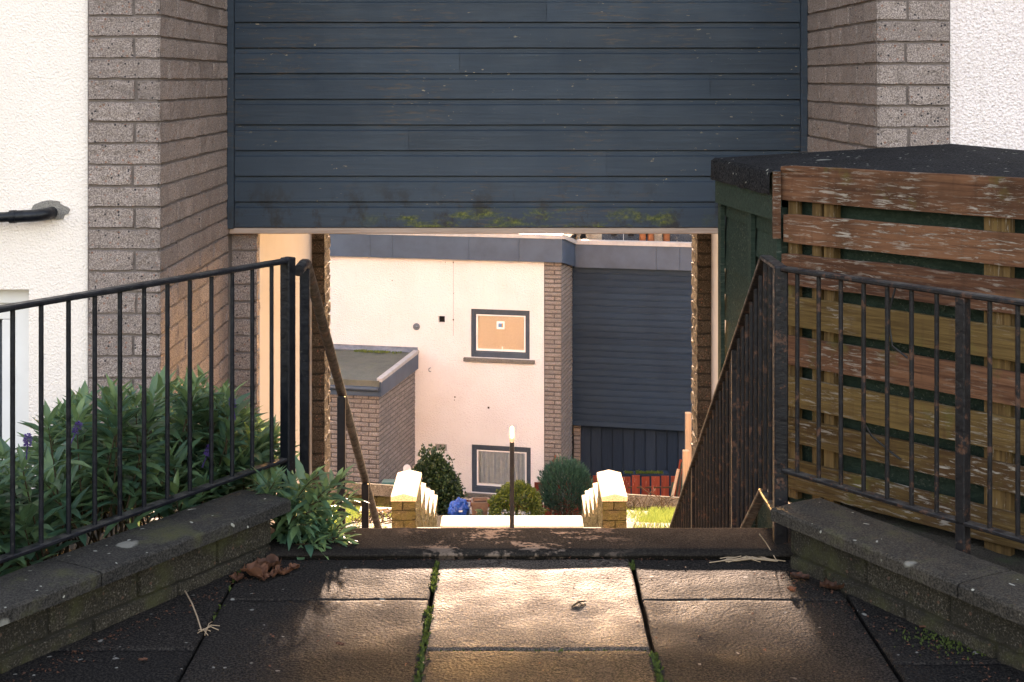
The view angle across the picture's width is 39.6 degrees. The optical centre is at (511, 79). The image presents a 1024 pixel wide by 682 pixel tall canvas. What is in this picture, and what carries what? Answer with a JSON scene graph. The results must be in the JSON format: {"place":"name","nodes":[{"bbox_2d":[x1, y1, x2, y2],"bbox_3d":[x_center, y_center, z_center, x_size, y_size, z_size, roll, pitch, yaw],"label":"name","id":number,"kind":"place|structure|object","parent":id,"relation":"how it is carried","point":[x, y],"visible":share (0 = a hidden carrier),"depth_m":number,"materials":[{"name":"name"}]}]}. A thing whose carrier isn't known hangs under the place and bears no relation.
{"place":"outdoors","nodes":[
{"label":"outdoors","id":0,"kind":"place"},
{"bbox_2d":[476,509,482,515],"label":"seedling","id":1,"kind":"object","parent":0,"point":[480,513],"visible":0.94,"depth_m":26.70,"materials":[{"name":"green plant"}]},
{"bbox_2d":[0,559,1023,681],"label":"path","id":2,"kind":"structure","parent":0,"point":[485,606],"depth_m":4.12,"materials":[{"name":"concrete"}]},
{"bbox_2d":[184,590,219,635],"bbox_3d":[-0.924,1.586,4.250,0.070,0.020,0.358,0,0,-19],"label":"twig","id":3,"kind":"object","parent":2,"relation":"on","point":[205,629],"visible":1,"depth_m":4.14,"materials":[{"name":"beige wood"}]},
{"bbox_2d":[229,572,243,581],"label":"dead leaf","id":4,"kind":"object","parent":2,"relation":"on","point":[236,577],"visible":1,"depth_m":4.54,"materials":[{"name":"brown plant"}]},
{"bbox_2d":[240,560,268,577],"bbox_3d":[-0.825,1.574,4.573,0.089,0.040,0.099,0,0,0],"label":"dead leaf","id":5,"kind":"object","parent":2,"relation":"on","point":[254,568],"visible":1,"depth_m":4.57,"materials":[{"name":"brown plant"}]},
{"bbox_2d":[257,573,268,580],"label":"dead leaf","id":6,"kind":"object","parent":2,"relation":"on","point":[266,576],"visible":1,"depth_m":4.54,"materials":[{"name":"brown plant"}]},
{"bbox_2d":[256,554,281,570],"bbox_3d":[-0.792,1.575,4.636,0.081,0.038,0.088,0,0,0],"label":"dead leaf","id":7,"kind":"object","parent":2,"relation":"on","point":[273,559],"visible":0.84,"depth_m":4.65,"materials":[{"name":"brown plant"}]},
{"bbox_2d":[268,570,277,577],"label":"dead leaf","id":8,"kind":"object","parent":2,"relation":"on","point":[272,573],"visible":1,"depth_m":4.57,"materials":[{"name":"brown plant"}]},
{"bbox_2d":[272,565,281,571],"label":"dead leaf","id":9,"kind":"object","parent":2,"relation":"on","point":[277,567],"visible":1,"depth_m":4.62,"materials":[{"name":"brown plant"}]},
{"bbox_2d":[275,568,285,574],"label":"dead leaf","id":10,"kind":"object","parent":2,"relation":"on","point":[282,571],"visible":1,"depth_m":4.59,"materials":[{"name":"brown plant"}]},
{"bbox_2d":[282,567,291,574],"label":"dead leaf","id":11,"kind":"object","parent":2,"relation":"on","point":[287,570],"visible":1,"depth_m":4.58,"materials":[{"name":"brown plant"}]},
{"bbox_2d":[289,563,299,568],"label":"dead leaf","id":12,"kind":"object","parent":2,"relation":"on","point":[293,566],"visible":1,"depth_m":4.64,"materials":[{"name":"brown plant"}]},
{"bbox_2d":[5,557,1017,681],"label":"litter","id":13,"kind":"object","parent":2,"relation":"on","point":[75,651],"visible":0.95,"depth_m":4.15,"materials":[{"name":"brown plant"}]},
{"bbox_2d":[571,600,585,606],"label":"twig","id":14,"kind":"object","parent":2,"relation":"on","point":[577,602],"visible":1,"depth_m":4.33,"materials":[{"name":"beige wood"}]},
{"bbox_2d":[213,559,985,681],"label":"moss","id":15,"kind":"object","parent":2,"relation":"on","point":[652,655],"visible":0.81,"depth_m":4.03,"materials":[{"name":"green plant"}]},
{"bbox_2d":[709,534,785,562],"bbox_3d":[0.774,1.565,4.718,0.240,0.066,0.117,0,0,-23],"label":"twig","id":16,"kind":"object","parent":2,"relation":"on","point":[744,558],"visible":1,"depth_m":4.72,"materials":[{"name":"beige wood"}]},
{"bbox_2d":[787,586,795,591],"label":"dead leaf","id":17,"kind":"object","parent":2,"relation":"on","point":[791,588],"visible":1,"depth_m":4.43,"materials":[{"name":"brown plant"}]},
{"bbox_2d":[790,571,809,578],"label":"dead leaf","id":18,"kind":"object","parent":2,"relation":"on","point":[800,574],"visible":1,"depth_m":4.55,"materials":[{"name":"brown plant"}]},
{"bbox_2d":[820,579,843,589],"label":"dead leaf","id":19,"kind":"object","parent":2,"relation":"on","point":[826,583],"visible":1,"depth_m":4.45,"materials":[{"name":"brown plant"}]},
{"bbox_2d":[4,435,1023,681],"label":"ground","id":20,"kind":"structure","parent":0,"point":[976,547],"depth_m":5.17,"materials":[{"name":"soil"}]},
{"bbox_2d":[0,490,290,673],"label":"wall","id":21,"kind":"structure","parent":20,"relation":"on","point":[56,603],"depth_m":4.24,"materials":[{"name":"brick"}]},
{"bbox_2d":[0,256,295,563],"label":"guard railing","id":22,"kind":"object","parent":20,"relation":"on","point":[287,264],"visible":0.98,"depth_m":4.55,"materials":[{"name":"black metal"}]},
{"bbox_2d":[0,364,299,576],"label":"hebe shrub","id":23,"kind":"object","parent":20,"relation":"on","point":[26,512],"visible":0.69,"depth_m":4.67,"materials":[{"name":"green plant"}]},
{"bbox_2d":[238,456,368,559],"bbox_3d":[-0.727,1.499,4.892,0.470,0.401,0.390,0,0,0],"label":"hebe shrub","id":24,"kind":"object","parent":20,"relation":"on","point":[305,520],"visible":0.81,"depth_m":4.86,"materials":[{"name":"green plant"}]},
{"bbox_2d":[359,506,391,515],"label":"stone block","id":25,"kind":"structure","parent":20,"relation":"on","point":[379,508],"depth_m":17.11,"materials":[{"name":"beige stone"}]},
{"bbox_2d":[377,508,391,512],"bbox_3d":[-1.608,5.140,16.950,0.398,0.043,0.318,0,0,0],"label":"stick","id":26,"kind":"object","parent":25,"relation":"on","point":[387,511],"visible":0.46,"depth_m":16.98,"materials":[{"name":"brown wood"}]},
{"bbox_2d":[330,482,429,507],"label":"boundary wall","id":27,"kind":"structure","parent":20,"relation":"on","point":[382,493],"depth_m":21.64,"materials":[{"name":"stone"}]},
{"bbox_2d":[381,479,395,484],"bbox_3d":[-2.331,7.976,26.995,0.285,0.727,0.290,0,0,0],"label":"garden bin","id":28,"kind":"object","parent":20,"relation":"on","point":[389,481],"visible":0.23,"depth_m":26.95,"materials":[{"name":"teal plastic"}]},
{"bbox_2d":[403,464,410,470],"bbox_3d":[-2.031,7.977,27.315,0.400,1.065,0.430,0,0,0],"label":"garden chair","id":29,"kind":"object","parent":20,"relation":"on","point":[406,467],"visible":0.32,"depth_m":27.50,"materials":[{"name":"white plastic"}]},
{"bbox_2d":[391,470,437,527],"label":"flank wall","id":30,"kind":"structure","parent":20,"relation":"on","point":[414,503],"depth_m":14.85,"materials":[{"name":"brick"}]},
{"bbox_2d":[412,443,467,514],"bbox_3d":[-1.474,8.099,28.122,1.214,1.730,1.017,0,0,0],"label":"evergreen bush","id":31,"kind":"object","parent":20,"relation":"on","point":[439,476],"visible":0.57,"depth_m":28.04,"materials":[{"name":"green plant"}]},
{"bbox_2d":[448,497,468,515],"bbox_3d":[-1.031,8.253,27.292,0.418,0.492,0.354,0,0,0],"label":"plastic bag","id":32,"kind":"object","parent":20,"relation":"on","point":[458,506],"visible":0.7,"depth_m":27.20,"materials":[{"name":"blue plastic"}]},
{"bbox_2d":[466,502,470,515],"bbox_3d":[-0.907,8.407,27.600,0.200,0.350,0.310,0,0,0],"label":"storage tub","id":33,"kind":"object","parent":20,"relation":"on","point":[468,512],"visible":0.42,"depth_m":27.49,"materials":[{"name":"white plastic"}]},
{"bbox_2d":[471,497,488,515],"bbox_3d":[-0.607,8.159,27.000,0.330,0.362,0.330,0,0,0],"label":"plant pot","id":34,"kind":"object","parent":20,"relation":"on","point":[479,503],"visible":0.77,"depth_m":26.85,"materials":[{"name":"brown ceramic"}]},
{"bbox_2d":[330,505,675,527],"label":"grass","id":35,"kind":"structure","parent":20,"relation":"on","point":[652,514],"depth_m":16.05,"materials":[{"name":"plant"}]},
{"bbox_2d":[417,527,600,527],"bbox_3d":[0.000,4.756,12.193,2.040,0.288,4.945,0,0,0],"label":"landing","id":36,"kind":"object","parent":20,"relation":"on","point":[508,527],"visible":0.03,"depth_m":14.65,"materials":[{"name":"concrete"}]},
{"bbox_2d":[329,234,692,515],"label":"terraced house","id":37,"kind":"structure","parent":20,"relation":"on","point":[468,351],"depth_m":33.41,"materials":[{"name":"cream render"},{"name":"brown brick"},{"name":"slate"}]},
{"bbox_2d":[464,444,530,499],"bbox_3d":[-0.233,9.125,33.164,1.725,1.220,0.360,0,0,12],"label":"window","id":38,"kind":"structure","parent":37,"relation":"in","point":[490,464],"depth_m":33.24,"materials":[{"name":"grey glass"}]},
{"bbox_2d":[463,309,534,363],"bbox_3d":[-0.286,5.960,33.109,1.695,1.224,0.230,0,0,12],"label":"window","id":39,"kind":"structure","parent":37,"relation":"in","point":[495,334],"depth_m":33.15,"materials":[{"name":"blue paint"}]},
{"bbox_2d":[639,234,645,240],"bbox_3d":[3.142,3.825,34.200,0.205,0.370,0.210,0,0,0],"label":"chimney pot","id":40,"kind":"object","parent":37,"relation":"on","point":[642,237],"visible":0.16,"depth_m":34.13,"materials":[{"name":"ceramic"}]},
{"bbox_2d":[647,234,653,240],"bbox_3d":[3.341,3.825,34.200,0.205,0.370,0.210,0,0,0],"label":"chimney pot","id":41,"kind":"object","parent":37,"relation":"on","point":[650,237],"visible":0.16,"depth_m":34.13,"materials":[{"name":"ceramic"}]},
{"bbox_2d":[663,234,669,240],"bbox_3d":[3.719,3.825,34.200,0.205,0.370,0.210,0,0,0],"label":"chimney pot","id":42,"kind":"object","parent":37,"relation":"on","point":[666,237],"visible":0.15,"depth_m":34.13,"materials":[{"name":"ceramic"}]},
{"bbox_2d":[0,0,1023,524],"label":"terraced house","id":43,"kind":"structure","parent":20,"relation":"on","point":[144,140],"depth_m":8.26,"materials":[{"name":"grey brick"}]},
{"bbox_2d":[0,289,28,468],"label":"window frame","id":44,"kind":"structure","parent":43,"relation":"in","point":[7,296],"depth_m":6.79,"materials":[{"name":"white paint"}]},
{"bbox_2d":[440,516,583,526],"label":"steps","id":45,"kind":"structure","parent":20,"relation":"on","point":[504,521],"depth_m":14.81,"materials":[{"name":"concrete"}]},
{"bbox_2d":[509,427,514,527],"bbox_3d":[0.000,4.879,16.434,0.054,2.442,3.750,0,0,0],"label":"stair handrail","id":46,"kind":"object","parent":45,"relation":"on","point":[511,434],"visible":0.78,"depth_m":14.58,"materials":[{"name":"brown metal"}]},
{"bbox_2d":[351,486,678,523],"bbox_3d":[0.078,5.400,17.260,5.744,1.531,2.242,0,0,-42],"label":"brush","id":47,"kind":"object","parent":20,"relation":"on","point":[359,519],"visible":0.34,"depth_m":17.54,"materials":[{"name":"plant"}]},
{"bbox_2d":[486,479,546,515],"bbox_3d":[0.060,7.690,25.993,1.054,0.764,0.979,0,0,-26],"label":"privet bush","id":48,"kind":"object","parent":20,"relation":"on","point":[499,503],"visible":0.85,"depth_m":25.81,"materials":[{"name":"green plant"}]},
{"bbox_2d":[265,528,792,571],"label":"kerb","id":49,"kind":"structure","parent":20,"relation":"on","point":[439,544],"depth_m":4.83,"materials":[{"name":"grey concrete"}]},
{"bbox_2d":[536,453,593,515],"bbox_3d":[1.065,7.899,27.509,1.233,1.316,1.108,0,0,0],"label":"conifer bush","id":50,"kind":"object","parent":20,"relation":"on","point":[568,470],"visible":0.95,"depth_m":27.31,"materials":[{"name":"green plant"}]},
{"bbox_2d":[582,470,626,527],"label":"flank wall","id":51,"kind":"structure","parent":20,"relation":"on","point":[604,500],"depth_m":14.82,"materials":[{"name":"brick"}]},
{"bbox_2d":[534,475,674,515],"bbox_3d":[1.889,8.401,28.502,2.888,1.012,0.093,0,0,6],"label":"board fence","id":52,"kind":"object","parent":20,"relation":"on","point":[655,486],"visible":0.17,"depth_m":28.40,"materials":[{"name":"red wood"}]},
{"bbox_2d":[623,470,668,495],"bbox_3d":[2.906,9.085,30.944,0.978,1.169,0.342,0,0,0],"label":"storage box","id":53,"kind":"object","parent":20,"relation":"on","point":[641,473],"visible":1,"depth_m":30.87,"materials":[{"name":"wood"}]},
{"bbox_2d":[626,494,678,510],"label":"boundary wall","id":54,"kind":"structure","parent":20,"relation":"on","point":[643,498],"depth_m":20.71,"materials":[{"name":"stone"}]},
{"bbox_2d":[670,459,681,496],"bbox_3d":[3.016,7.514,25.983,0.275,1.027,0.605,0,0,19],"label":"slat heap","id":55,"kind":"object","parent":20,"relation":"on","point":[676,486],"visible":0.39,"depth_m":26.04,"materials":[{"name":"brown wood"}]},
{"bbox_2d":[682,450,688,486],"bbox_3d":[3.056,7.132,25.000,0.108,1.235,0.108,0,0,0],"label":"timber post","id":56,"kind":"object","parent":20,"relation":"on","point":[685,460],"visible":0.46,"depth_m":24.95,"materials":[{"name":"brown wood"}]},
{"bbox_2d":[685,412,690,465],"bbox_3d":[3.346,7.354,27.000,0.111,2.073,0.111,0,0,0],"label":"timber post","id":57,"kind":"object","parent":20,"relation":"on","point":[687,430],"visible":0.42,"depth_m":26.94,"materials":[{"name":"brown wood"}]},
{"bbox_2d":[669,255,1023,553],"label":"guard railing","id":58,"kind":"object","parent":20,"relation":"on","point":[739,471],"visible":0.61,"depth_m":4.83,"materials":[{"name":"black metal"}]},
{"bbox_2d":[711,144,1023,527],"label":"shed","id":59,"kind":"structure","parent":20,"relation":"on","point":[752,207],"depth_m":5.68,"materials":[{"name":"wood"}]},
{"bbox_2d":[771,498,1023,671],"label":"wall","id":60,"kind":"structure","parent":20,"relation":"on","point":[974,603],"depth_m":4.22,"materials":[{"name":"brick"}]},
{"bbox_2d":[781,165,1023,555],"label":"slatted fence","id":61,"kind":"object","parent":20,"relation":"on","point":[995,246],"visible":0.77,"depth_m":5.24,"materials":[{"name":"brown wood"}]},
{"bbox_2d":[866,425,900,459],"bbox_3d":[1.375,1.301,5.287,0.146,0.204,0.033,0,0,27],"label":"cable","id":62,"kind":"object","parent":61,"relation":"hanging from","point":[880,443],"visible":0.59,"depth_m":5.30,"materials":[{"name":"black rubber"}]},
{"bbox_2d":[890,288,907,358],"bbox_3d":[1.419,0.891,5.225,0.071,0.264,0.014,0,0,25],"label":"cable","id":63,"kind":"object","parent":61,"relation":"hanging from","point":[894,347],"visible":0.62,"depth_m":5.23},
{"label":"steps","id":64,"kind":"structure","parent":20,"relation":"on","visible":0},
{"bbox_2d":[296,259,381,527],"bbox_3d":[-0.776,2.744,7.363,0.041,4.152,4.397,0,0,0],"label":"stair handrail","id":65,"kind":"object","parent":64,"relation":"on","point":[309,289],"visible":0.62,"depth_m":5.81,"materials":[{"name":"black metal"}]}
]}

